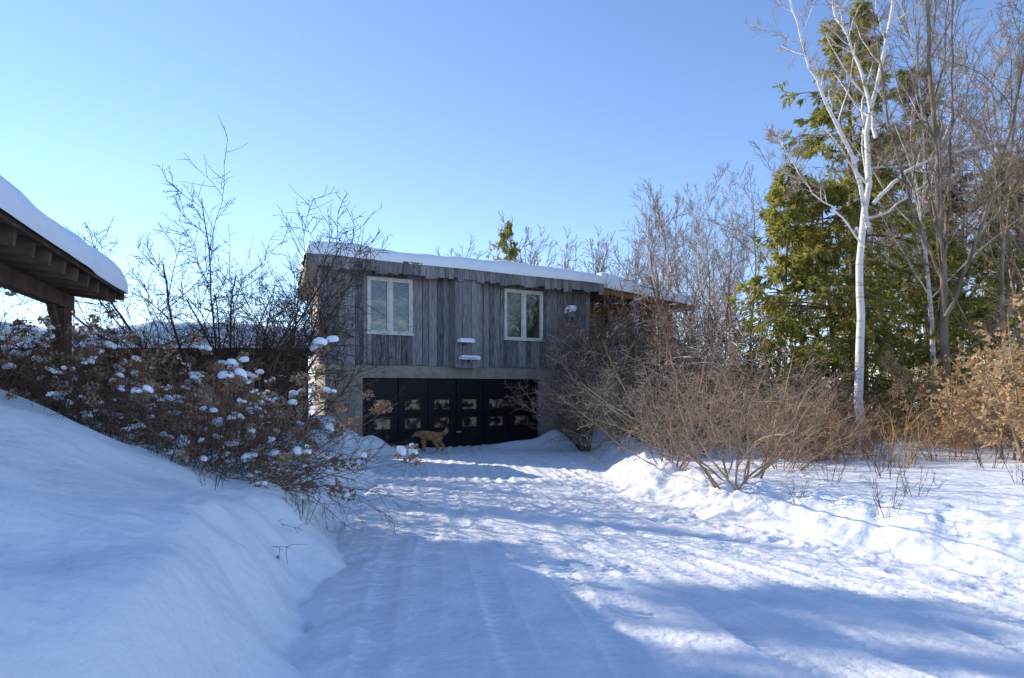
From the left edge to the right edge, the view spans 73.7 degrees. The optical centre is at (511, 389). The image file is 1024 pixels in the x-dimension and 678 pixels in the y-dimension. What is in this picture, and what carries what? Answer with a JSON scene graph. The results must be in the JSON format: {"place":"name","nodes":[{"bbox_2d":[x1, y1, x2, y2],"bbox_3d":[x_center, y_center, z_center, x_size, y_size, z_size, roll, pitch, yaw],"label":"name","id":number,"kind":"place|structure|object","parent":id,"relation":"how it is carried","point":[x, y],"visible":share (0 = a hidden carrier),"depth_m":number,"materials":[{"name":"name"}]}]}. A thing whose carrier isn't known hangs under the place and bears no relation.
{"place":"outdoors","nodes":[
{"label":"outdoors","id":0,"kind":"place"},
{"bbox_2d":[0,386,1023,677],"bbox_3d":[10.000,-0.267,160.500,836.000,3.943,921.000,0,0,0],"label":"ground","id":1,"kind":"structure","parent":0,"point":[118,558],"depth_m":4.91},
{"bbox_2d":[19,364,93,416],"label":"dry stalks","id":2,"kind":"object","parent":1,"relation":"on","point":[44,403],"visible":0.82,"depth_m":6.93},
{"bbox_2d":[0,175,127,416],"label":"pavilion","id":3,"kind":"structure","parent":1,"relation":"on","point":[42,255],"depth_m":6.89,"materials":[{"name":"brown wood"}]},
{"bbox_2d":[0,287,135,401],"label":"hydrangea","id":4,"kind":"object","parent":1,"relation":"on","point":[26,328],"visible":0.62,"depth_m":7.93,"materials":[{"name":"brown plant"}]},
{"bbox_2d":[0,318,188,439],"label":"hydrangea","id":5,"kind":"object","parent":1,"relation":"on","point":[136,341],"visible":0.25,"depth_m":8.64,"materials":[{"name":"brown plant"}]},
{"bbox_2d":[0,310,195,409],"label":"hydrangea","id":6,"kind":"object","parent":1,"relation":"on","point":[8,331],"visible":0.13,"depth_m":10.61,"materials":[{"name":"brown plant"}]},
{"bbox_2d":[2,312,203,434],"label":"hydrangea","id":7,"kind":"object","parent":1,"relation":"on","point":[186,354],"visible":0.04,"depth_m":11.65,"materials":[{"name":"brown plant"}]},
{"bbox_2d":[0,305,215,412],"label":"hydrangea","id":8,"kind":"object","parent":1,"relation":"on","point":[75,330],"visible":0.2,"depth_m":9.65,"materials":[{"name":"brown plant"}]},
{"bbox_2d":[78,396,137,440],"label":"dry stalks","id":9,"kind":"object","parent":1,"relation":"on","point":[104,418],"visible":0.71,"depth_m":6.59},
{"bbox_2d":[0,335,226,447],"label":"hydrangea","id":10,"kind":"object","parent":1,"relation":"on","point":[88,390],"visible":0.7,"depth_m":7.20,"materials":[{"name":"brown plant"}]},
{"bbox_2d":[0,283,285,441],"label":"hydrangea","id":11,"kind":"object","parent":1,"relation":"on","point":[201,348],"visible":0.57,"depth_m":8.01,"materials":[{"name":"brown plant"}]},
{"bbox_2d":[0,305,299,439],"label":"hydrangea","id":12,"kind":"object","parent":1,"relation":"on","point":[159,347],"visible":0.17,"depth_m":9.99,"materials":[{"name":"brown plant"}]},
{"bbox_2d":[0,321,316,434],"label":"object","id":13,"kind":"structure","parent":1,"relation":"on","point":[179,324],"depth_m":15.19,"materials":[{"name":"brown wood"}]},
{"bbox_2d":[143,418,195,461],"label":"dry stalks","id":14,"kind":"object","parent":1,"relation":"on","point":[178,436],"visible":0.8,"depth_m":6.09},
{"bbox_2d":[72,361,276,462],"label":"hydrangea","id":15,"kind":"object","parent":1,"relation":"on","point":[180,389],"visible":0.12,"depth_m":9.42,"materials":[{"name":"brown plant"}]},
{"bbox_2d":[47,348,339,512],"bbox_3d":[-3.025,0.510,6.590,2.406,1.857,2.612,0,0,12],"label":"hydrangea","id":16,"kind":"object","parent":1,"relation":"on","point":[298,450],"visible":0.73,"depth_m":6.53,"materials":[{"name":"brown plant"}]},
{"bbox_2d":[49,341,338,473],"bbox_3d":[-3.550,0.338,7.815,3.282,1.763,3.072,0,0,0],"label":"hydrangea","id":17,"kind":"object","parent":1,"relation":"on","point":[249,383],"visible":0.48,"depth_m":7.61,"materials":[{"name":"brown plant"}]},
{"bbox_2d":[114,357,293,457],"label":"hydrangea","id":18,"kind":"object","parent":1,"relation":"on","point":[267,391],"visible":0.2,"depth_m":8.87,"materials":[{"name":"brown plant"}]},
{"bbox_2d":[119,344,288,446],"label":"hydrangea","id":19,"kind":"object","parent":1,"relation":"on","point":[272,381],"visible":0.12,"depth_m":11.06,"materials":[{"name":"brown plant"}]},
{"bbox_2d":[0,116,415,451],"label":"crabapple shrub","id":20,"kind":"object","parent":1,"relation":"on","point":[285,346],"visible":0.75,"depth_m":11.28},
{"bbox_2d":[190,452,235,488],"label":"dry stalks","id":21,"kind":"object","parent":1,"relation":"on","point":[210,470],"visible":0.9,"depth_m":5.94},
{"bbox_2d":[92,369,346,502],"bbox_3d":[-3.400,0.643,8.226,2.566,1.981,2.786,0,0,32],"label":"hydrangea","id":22,"kind":"object","parent":1,"relation":"on","point":[255,376],"visible":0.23,"depth_m":8.02,"materials":[{"name":"brown plant"}]},
{"bbox_2d":[99,321,430,563],"bbox_3d":[-2.464,0.543,6.974,3.207,2.476,3.483,0,0,0],"label":"hydrangea","id":23,"kind":"object","parent":1,"relation":"on","point":[317,343],"visible":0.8,"depth_m":7.01,"materials":[{"name":"brown plant"}]},
{"bbox_2d":[161,381,371,518],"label":"hydrangea","id":24,"kind":"object","parent":1,"relation":"on","point":[292,393],"visible":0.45,"depth_m":7.74,"materials":[{"name":"brown plant"}]},
{"bbox_2d":[296,241,695,448],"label":"house","id":25,"kind":"structure","parent":1,"relation":"on","point":[503,314],"depth_m":18.90,"materials":[{"name":"grey wood"}]},
{"bbox_2d":[366,276,413,335],"bbox_3d":[-3.212,-2.180,17.989,1.320,1.500,0.115,0,0,-32],"label":"window","id":26,"kind":"structure","parent":25,"relation":"in","point":[392,297],"depth_m":17.96,"materials":[{"name":"clear glass"}]},
{"bbox_2d":[363,378,537,448],"bbox_3d":[-1.573,0.676,19.243,5.560,1.948,0.100,0,0,-32],"label":"garage door","id":27,"kind":"structure","parent":25,"relation":"in","point":[472,413],"depth_m":19.17,"materials":[{"name":"black paint"}]},
{"bbox_2d":[503,288,543,341],"bbox_3d":[0.348,-2.180,20.208,1.410,1.500,0.115,0,0,-32],"label":"window","id":28,"kind":"structure","parent":25,"relation":"in","point":[523,309],"depth_m":20.18,"materials":[{"name":"clear glass"}]},
{"bbox_2d":[486,220,522,262],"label":"cedar tree","id":29,"kind":"object","parent":1,"relation":"on","point":[505,234],"visible":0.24,"depth_m":35.80,"materials":[{"name":"green plant"}]},
{"bbox_2d":[496,211,559,266],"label":"bare tree","id":30,"kind":"object","parent":1,"relation":"on","point":[518,259],"visible":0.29,"depth_m":37.50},
{"bbox_2d":[523,223,560,267],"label":"bare tree","id":31,"kind":"object","parent":1,"relation":"on","point":[535,260],"visible":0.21,"depth_m":37.57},
{"bbox_2d":[501,350,621,451],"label":"snowy shrub","id":32,"kind":"object","parent":1,"relation":"on","point":[570,437],"visible":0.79,"depth_m":17.39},
{"bbox_2d":[552,227,587,271],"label":"bare tree","id":33,"kind":"object","parent":1,"relation":"on","point":[568,257],"visible":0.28,"depth_m":39.78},
{"bbox_2d":[564,232,619,273],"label":"bare tree","id":34,"kind":"object","parent":1,"relation":"on","point":[603,260],"visible":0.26,"depth_m":39.40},
{"bbox_2d":[523,300,664,436],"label":"snowy shrub","id":35,"kind":"object","parent":1,"relation":"on","point":[600,360],"visible":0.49,"depth_m":17.58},
{"bbox_2d":[578,225,622,275],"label":"bare tree","id":36,"kind":"object","parent":1,"relation":"on","point":[597,255],"visible":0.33,"depth_m":38.16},
{"bbox_2d":[542,269,661,431],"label":"snowy shrub","id":37,"kind":"object","parent":1,"relation":"on","point":[608,328],"visible":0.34,"depth_m":19.37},
{"bbox_2d":[527,264,693,433],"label":"snowy shrub","id":38,"kind":"object","parent":1,"relation":"on","point":[625,315],"visible":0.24,"depth_m":19.74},
{"bbox_2d":[615,222,666,283],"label":"bare tree","id":39,"kind":"object","parent":1,"relation":"on","point":[635,258],"visible":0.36,"depth_m":34.39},
{"bbox_2d":[530,318,771,454],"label":"twiggy shrub","id":40,"kind":"object","parent":1,"relation":"on","point":[598,422],"visible":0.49,"depth_m":15.75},
{"bbox_2d":[551,338,764,485],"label":"twiggy shrub","id":41,"kind":"object","parent":1,"relation":"on","point":[658,448],"visible":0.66,"depth_m":10.38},
{"bbox_2d":[628,183,692,331],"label":"bare tree","id":42,"kind":"object","parent":1,"relation":"on","point":[651,244],"visible":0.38,"depth_m":35.10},
{"bbox_2d":[613,204,715,338],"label":"bare tree","id":43,"kind":"object","parent":1,"relation":"on","point":[663,268],"visible":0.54,"depth_m":30.79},
{"bbox_2d":[571,261,763,434],"bbox_3d":[4.721,-0.926,18.381,5.397,5.052,4.452,0,0,-39],"label":"snowy shrub","id":44,"kind":"object","parent":1,"relation":"on","point":[671,312],"visible":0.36,"depth_m":18.13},
{"bbox_2d":[619,184,716,343],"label":"bare tree","id":45,"kind":"object","parent":1,"relation":"on","point":[650,264],"visible":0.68,"depth_m":30.30,"materials":[{"name":"plant"}]},
{"bbox_2d":[625,178,712,336],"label":"bare tree","id":46,"kind":"object","parent":1,"relation":"on","point":[677,202],"visible":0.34,"depth_m":37.65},
{"bbox_2d":[579,272,765,438],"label":"snowy shrub","id":47,"kind":"object","parent":1,"relation":"on","point":[682,350],"visible":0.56,"depth_m":16.13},
{"bbox_2d":[572,336,773,456],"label":"twiggy shrub","id":48,"kind":"object","parent":1,"relation":"on","point":[667,383],"visible":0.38,"depth_m":13.20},
{"bbox_2d":[590,271,773,429],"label":"snowy shrub","id":49,"kind":"object","parent":1,"relation":"on","point":[710,305],"visible":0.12,"depth_m":20.00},
{"bbox_2d":[622,177,758,338],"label":"bare tree","id":50,"kind":"object","parent":1,"relation":"on","point":[656,200],"visible":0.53,"depth_m":34.45,"materials":[{"name":"plant"}]},
{"bbox_2d":[557,313,824,461],"bbox_3d":[4.166,-0.015,15.366,4.612,3.532,6.067,0,0,52],"label":"twiggy shrub","id":51,"kind":"object","parent":1,"relation":"on","point":[679,354],"visible":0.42,"depth_m":14.95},
{"bbox_2d":[667,251,736,396],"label":"bare tree","id":52,"kind":"object","parent":1,"relation":"on","point":[706,266],"visible":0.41,"depth_m":26.61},
{"bbox_2d":[660,201,764,343],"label":"bare tree","id":53,"kind":"object","parent":1,"relation":"on","point":[715,237],"visible":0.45,"depth_m":28.95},
{"bbox_2d":[662,231,764,369],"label":"bare tree","id":54,"kind":"object","parent":1,"relation":"on","point":[727,255],"visible":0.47,"depth_m":27.70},
{"bbox_2d":[567,308,866,490],"bbox_3d":[2.613,0.200,9.018,3.294,2.523,4.334,0,0,41],"label":"twiggy shrub","id":55,"kind":"object","parent":1,"relation":"on","point":[764,467],"visible":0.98,"depth_m":8.90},
{"bbox_2d":[668,160,769,333],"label":"bare tree","id":56,"kind":"object","parent":1,"relation":"on","point":[698,243],"visible":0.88,"depth_m":21.71,"materials":[{"name":"plant"}]},
{"bbox_2d":[677,159,766,346],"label":"bare tree","id":57,"kind":"object","parent":1,"relation":"on","point":[712,234],"visible":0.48,"depth_m":32.57,"materials":[{"name":"plant"}]},
{"bbox_2d":[680,173,767,345],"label":"bare tree","id":58,"kind":"object","parent":1,"relation":"on","point":[737,201],"visible":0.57,"depth_m":30.59,"materials":[{"name":"plant"}]},
{"bbox_2d":[671,208,784,356],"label":"bare tree","id":59,"kind":"object","parent":1,"relation":"on","point":[730,266],"visible":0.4,"depth_m":28.70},
{"bbox_2d":[600,303,867,445],"bbox_3d":[4.776,-0.152,15.935,4.941,3.784,6.501,0,0,65],"label":"twiggy shrub","id":60,"kind":"object","parent":1,"relation":"on","point":[791,386],"visible":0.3,"depth_m":15.32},
{"bbox_2d":[698,164,793,348],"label":"bare tree","id":61,"kind":"object","parent":1,"relation":"on","point":[745,188],"visible":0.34,"depth_m":29.83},
{"bbox_2d":[683,301,811,408],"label":"snowy shrub","id":62,"kind":"object","parent":1,"relation":"on","point":[731,342],"visible":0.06,"depth_m":19.87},
{"bbox_2d":[654,341,855,458],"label":"twiggy shrub","id":63,"kind":"object","parent":1,"relation":"on","point":[780,392],"visible":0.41,"depth_m":12.50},
{"bbox_2d":[699,131,832,349],"bbox_3d":[9.780,-4.515,25.883,5.058,11.266,7.895,0,0,26],"label":"bare tree","id":64,"kind":"object","parent":1,"relation":"on","point":[752,208],"visible":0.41,"depth_m":25.99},
{"bbox_2d":[684,324,852,439],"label":"twiggy shrub","id":65,"kind":"object","parent":1,"relation":"on","point":[765,376],"visible":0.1,"depth_m":16.97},
{"bbox_2d":[746,348,804,426],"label":"young beech","id":66,"kind":"object","parent":1,"relation":"on","point":[784,355],"visible":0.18,"depth_m":17.55,"materials":[{"name":"brown plant"}]},
{"bbox_2d":[726,393,835,461],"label":"red stem shrub","id":67,"kind":"object","parent":1,"relation":"on","point":[787,459],"visible":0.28,"depth_m":12.08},
{"bbox_2d":[709,389,881,472],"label":"twiggy shrub","id":68,"kind":"object","parent":1,"relation":"on","point":[815,456],"visible":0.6,"depth_m":10.64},
{"bbox_2d":[705,353,890,447],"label":"twiggy shrub","id":69,"kind":"object","parent":1,"relation":"on","point":[757,376],"visible":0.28,"depth_m":14.11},
{"bbox_2d":[712,160,894,437],"bbox_3d":[7.451,-2.162,18.867,4.716,7.754,5.266,0,0,0],"label":"cedar tree","id":70,"kind":"object","parent":1,"relation":"on","point":[785,235],"visible":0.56,"depth_m":17.71,"materials":[{"name":"green plant"}]},
{"bbox_2d":[759,408,856,459],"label":"red stem shrub","id":71,"kind":"object","parent":1,"relation":"on","point":[806,434],"visible":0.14,"depth_m":12.36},
{"bbox_2d":[756,388,880,463],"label":"red stem shrub","id":72,"kind":"object","parent":1,"relation":"on","point":[828,436],"visible":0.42,"depth_m":12.08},
{"bbox_2d":[771,403,865,462],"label":"red stem shrub","id":73,"kind":"object","parent":1,"relation":"on","point":[834,457],"visible":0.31,"depth_m":12.34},
{"bbox_2d":[748,362,918,441],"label":"twiggy shrub","id":74,"kind":"object","parent":1,"relation":"on","point":[836,388],"visible":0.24,"depth_m":15.90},
{"bbox_2d":[797,391,888,457],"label":"red stem shrub","id":75,"kind":"object","parent":1,"relation":"on","point":[847,423],"visible":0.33,"depth_m":13.00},
{"bbox_2d":[755,127,933,388],"bbox_3d":[9.829,-3.313,20.305,4.475,9.171,4.022,0,0,43],"label":"bare tree","id":76,"kind":"object","parent":1,"relation":"on","point":[883,240],"visible":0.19,"depth_m":20.08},
{"bbox_2d":[736,175,961,438],"bbox_3d":[8.719,-2.073,17.648,5.086,7.490,4.556,0,0,41],"label":"cedar tree","id":77,"kind":"object","parent":1,"relation":"on","point":[837,195],"visible":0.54,"depth_m":17.65,"materials":[{"name":"green plant"}]},
{"bbox_2d":[750,0,968,436],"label":"cedar tree","id":78,"kind":"object","parent":1,"relation":"on","point":[818,117],"visible":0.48,"depth_m":19.10,"materials":[{"name":"green plant"}]},
{"bbox_2d":[823,413,902,460],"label":"red stem shrub","id":79,"kind":"object","parent":1,"relation":"on","point":[858,428],"visible":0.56,"depth_m":12.30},
{"bbox_2d":[809,129,923,408],"bbox_3d":[14.329,-4.604,28.112,5.007,11.764,4.552,0,0,8],"label":"hemlock tree","id":80,"kind":"object","parent":1,"relation":"on","point":[825,335],"visible":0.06,"depth_m":27.52,"materials":[{"name":"green plant"}]},
{"bbox_2d":[838,432,899,470],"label":"dry stalks","id":81,"kind":"object","parent":1,"relation":"on","point":[878,454],"visible":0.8,"depth_m":10.41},
{"bbox_2d":[837,410,908,456],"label":"red stem shrub","id":82,"kind":"object","parent":1,"relation":"on","point":[873,433],"visible":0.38,"depth_m":12.78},
{"bbox_2d":[829,384,920,441],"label":"red stem shrub","id":83,"kind":"object","parent":1,"relation":"on","point":[887,430],"visible":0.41,"depth_m":15.76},
{"bbox_2d":[741,0,1011,440],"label":"birch tree","id":84,"kind":"object","parent":1,"relation":"on","point":[865,217],"visible":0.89,"depth_m":15.75,"materials":[{"name":"white plant"}]},
{"bbox_2d":[830,153,936,385],"bbox_3d":[12.193,-3.353,22.259,3.993,9.105,4.443,0,0,38],"label":"bare tree","id":85,"kind":"object","parent":1,"relation":"on","point":[888,253],"visible":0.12,"depth_m":22.23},
{"bbox_2d":[861,475,906,517],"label":"dry stalks","id":86,"kind":"object","parent":1,"relation":"on","point":[877,494],"visible":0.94,"depth_m":7.10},
{"bbox_2d":[864,444,914,479],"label":"dry stalks","id":87,"kind":"object","parent":1,"relation":"on","point":[894,460],"visible":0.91,"depth_m":9.43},
{"bbox_2d":[863,400,948,468],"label":"golden stem shrub","id":88,"kind":"object","parent":1,"relation":"on","point":[904,442],"visible":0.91,"depth_m":10.99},
{"bbox_2d":[804,0,1022,421],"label":"bare tree","id":89,"kind":"object","parent":1,"relation":"on","point":[930,305],"visible":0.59,"depth_m":17.78,"materials":[{"name":"plant"}]},
{"bbox_2d":[806,0,1023,372],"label":"bare tree","id":90,"kind":"object","parent":1,"relation":"on","point":[944,110],"visible":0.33,"depth_m":20.90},
{"bbox_2d":[821,0,1023,439],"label":"bare tree","id":91,"kind":"object","parent":1,"relation":"on","point":[942,273],"visible":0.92,"depth_m":14.93,"materials":[{"name":"grey plant"}]},
{"bbox_2d":[823,27,1023,435],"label":"bare tree","id":92,"kind":"object","parent":1,"relation":"on","point":[1001,265],"visible":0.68,"depth_m":16.53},
{"bbox_2d":[863,124,999,409],"bbox_3d":[13.539,-3.501,21.815,4.203,9.362,6.561,0,0,8],"label":"bare tree","id":93,"kind":"object","parent":1,"relation":"on","point":[931,241],"visible":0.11,"depth_m":21.24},
{"bbox_2d":[859,374,1011,451],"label":"twiggy shrub","id":94,"kind":"object","parent":1,"relation":"on","point":[927,417],"visible":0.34,"depth_m":14.22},
{"bbox_2d":[884,409,989,461],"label":"red stem shrub","id":95,"kind":"object","parent":1,"relation":"on","point":[941,442],"visible":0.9,"depth_m":12.00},
{"bbox_2d":[863,234,1011,430],"bbox_3d":[11.176,-1.346,18.631,3.484,5.727,3.890,0,0,-40],"label":"cedar tree","id":96,"kind":"object","parent":1,"relation":"on","point":[964,304],"visible":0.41,"depth_m":18.02,"materials":[{"name":"green plant"}]},
{"bbox_2d":[865,63,1023,422],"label":"hemlock tree","id":97,"kind":"object","parent":1,"relation":"on","point":[907,79],"visible":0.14,"depth_m":21.50,"materials":[{"name":"green plant"}]},
{"bbox_2d":[892,336,996,445],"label":"young beech","id":98,"kind":"object","parent":1,"relation":"on","point":[958,369],"visible":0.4,"depth_m":14.71,"materials":[{"name":"brown plant"}]},
{"bbox_2d":[880,84,1023,358],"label":"bare tree","id":99,"kind":"object","parent":1,"relation":"on","point":[961,205],"visible":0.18,"depth_m":22.16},
{"bbox_2d":[883,1,1023,315],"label":"bare tree","id":100,"kind":"object","parent":1,"relation":"on","point":[1002,24],"visible":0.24,"depth_m":21.70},
{"bbox_2d":[920,362,1004,456],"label":"young beech","id":101,"kind":"object","parent":1,"relation":"on","point":[958,407],"visible":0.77,"depth_m":12.54,"materials":[{"name":"brown plant"}]},
{"bbox_2d":[908,161,1023,427],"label":"cedar tree","id":102,"kind":"object","parent":1,"relation":"on","point":[988,309],"visible":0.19,"depth_m":20.75,"materials":[{"name":"green plant"}]},
{"bbox_2d":[909,21,1023,326],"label":"bare tree","id":103,"kind":"object","parent":1,"relation":"on","point":[1020,222],"visible":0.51,"depth_m":17.27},
{"bbox_2d":[922,152,1023,399],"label":"cedar tree","id":104,"kind":"object","parent":1,"relation":"on","point":[975,270],"visible":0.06,"depth_m":24.98,"materials":[{"name":"green plant"}]},
{"bbox_2d":[927,0,1023,256],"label":"bare tree","id":105,"kind":"object","parent":1,"relation":"on","point":[1012,221],"visible":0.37,"depth_m":19.20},
{"bbox_2d":[934,411,1017,450],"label":"red stem shrub","id":106,"kind":"object","parent":1,"relation":"on","point":[1006,435],"visible":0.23,"depth_m":13.48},
{"bbox_2d":[937,287,1023,459],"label":"young beech","id":107,"kind":"object","parent":1,"relation":"on","point":[977,369],"visible":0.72,"depth_m":12.16,"materials":[{"name":"brown plant"}]},
{"bbox_2d":[943,6,1023,384],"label":"bare tree","id":108,"kind":"object","parent":1,"relation":"on","point":[1012,273],"visible":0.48,"depth_m":18.38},
{"bbox_2d":[958,427,1011,468],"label":"dry stalks","id":109,"kind":"object","parent":1,"relation":"on","point":[979,460],"visible":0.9,"depth_m":10.62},
{"bbox_2d":[957,338,1023,432],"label":"young beech","id":110,"kind":"object","parent":1,"relation":"on","point":[1014,344],"visible":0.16,"depth_m":13.35,"materials":[{"name":"brown plant"}]},
{"bbox_2d":[961,322,1023,462],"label":"young beech","id":111,"kind":"object","parent":1,"relation":"on","point":[998,373],"visible":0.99,"depth_m":11.34,"materials":[{"name":"brown plant"}]},
{"bbox_2d":[0,0,1023,386],"label":"sky","id":112,"kind":"structure","parent":0,"point":[448,115],"materials":[{"name":"blue"}]},
{"bbox_2d":[294,443,1023,677],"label":"driveway","id":113,"kind":"structure","parent":0,"point":[458,565],"depth_m":5.29,"materials":[{"name":"snow"}]},
{"bbox_2d":[412,427,447,451],"bbox_3d":[-2.087,1.262,17.208,0.999,0.613,0.322,0,0,11],"label":"dog","id":114,"kind":"object","parent":113,"relation":"on","point":[436,438],"visible":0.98,"depth_m":17.10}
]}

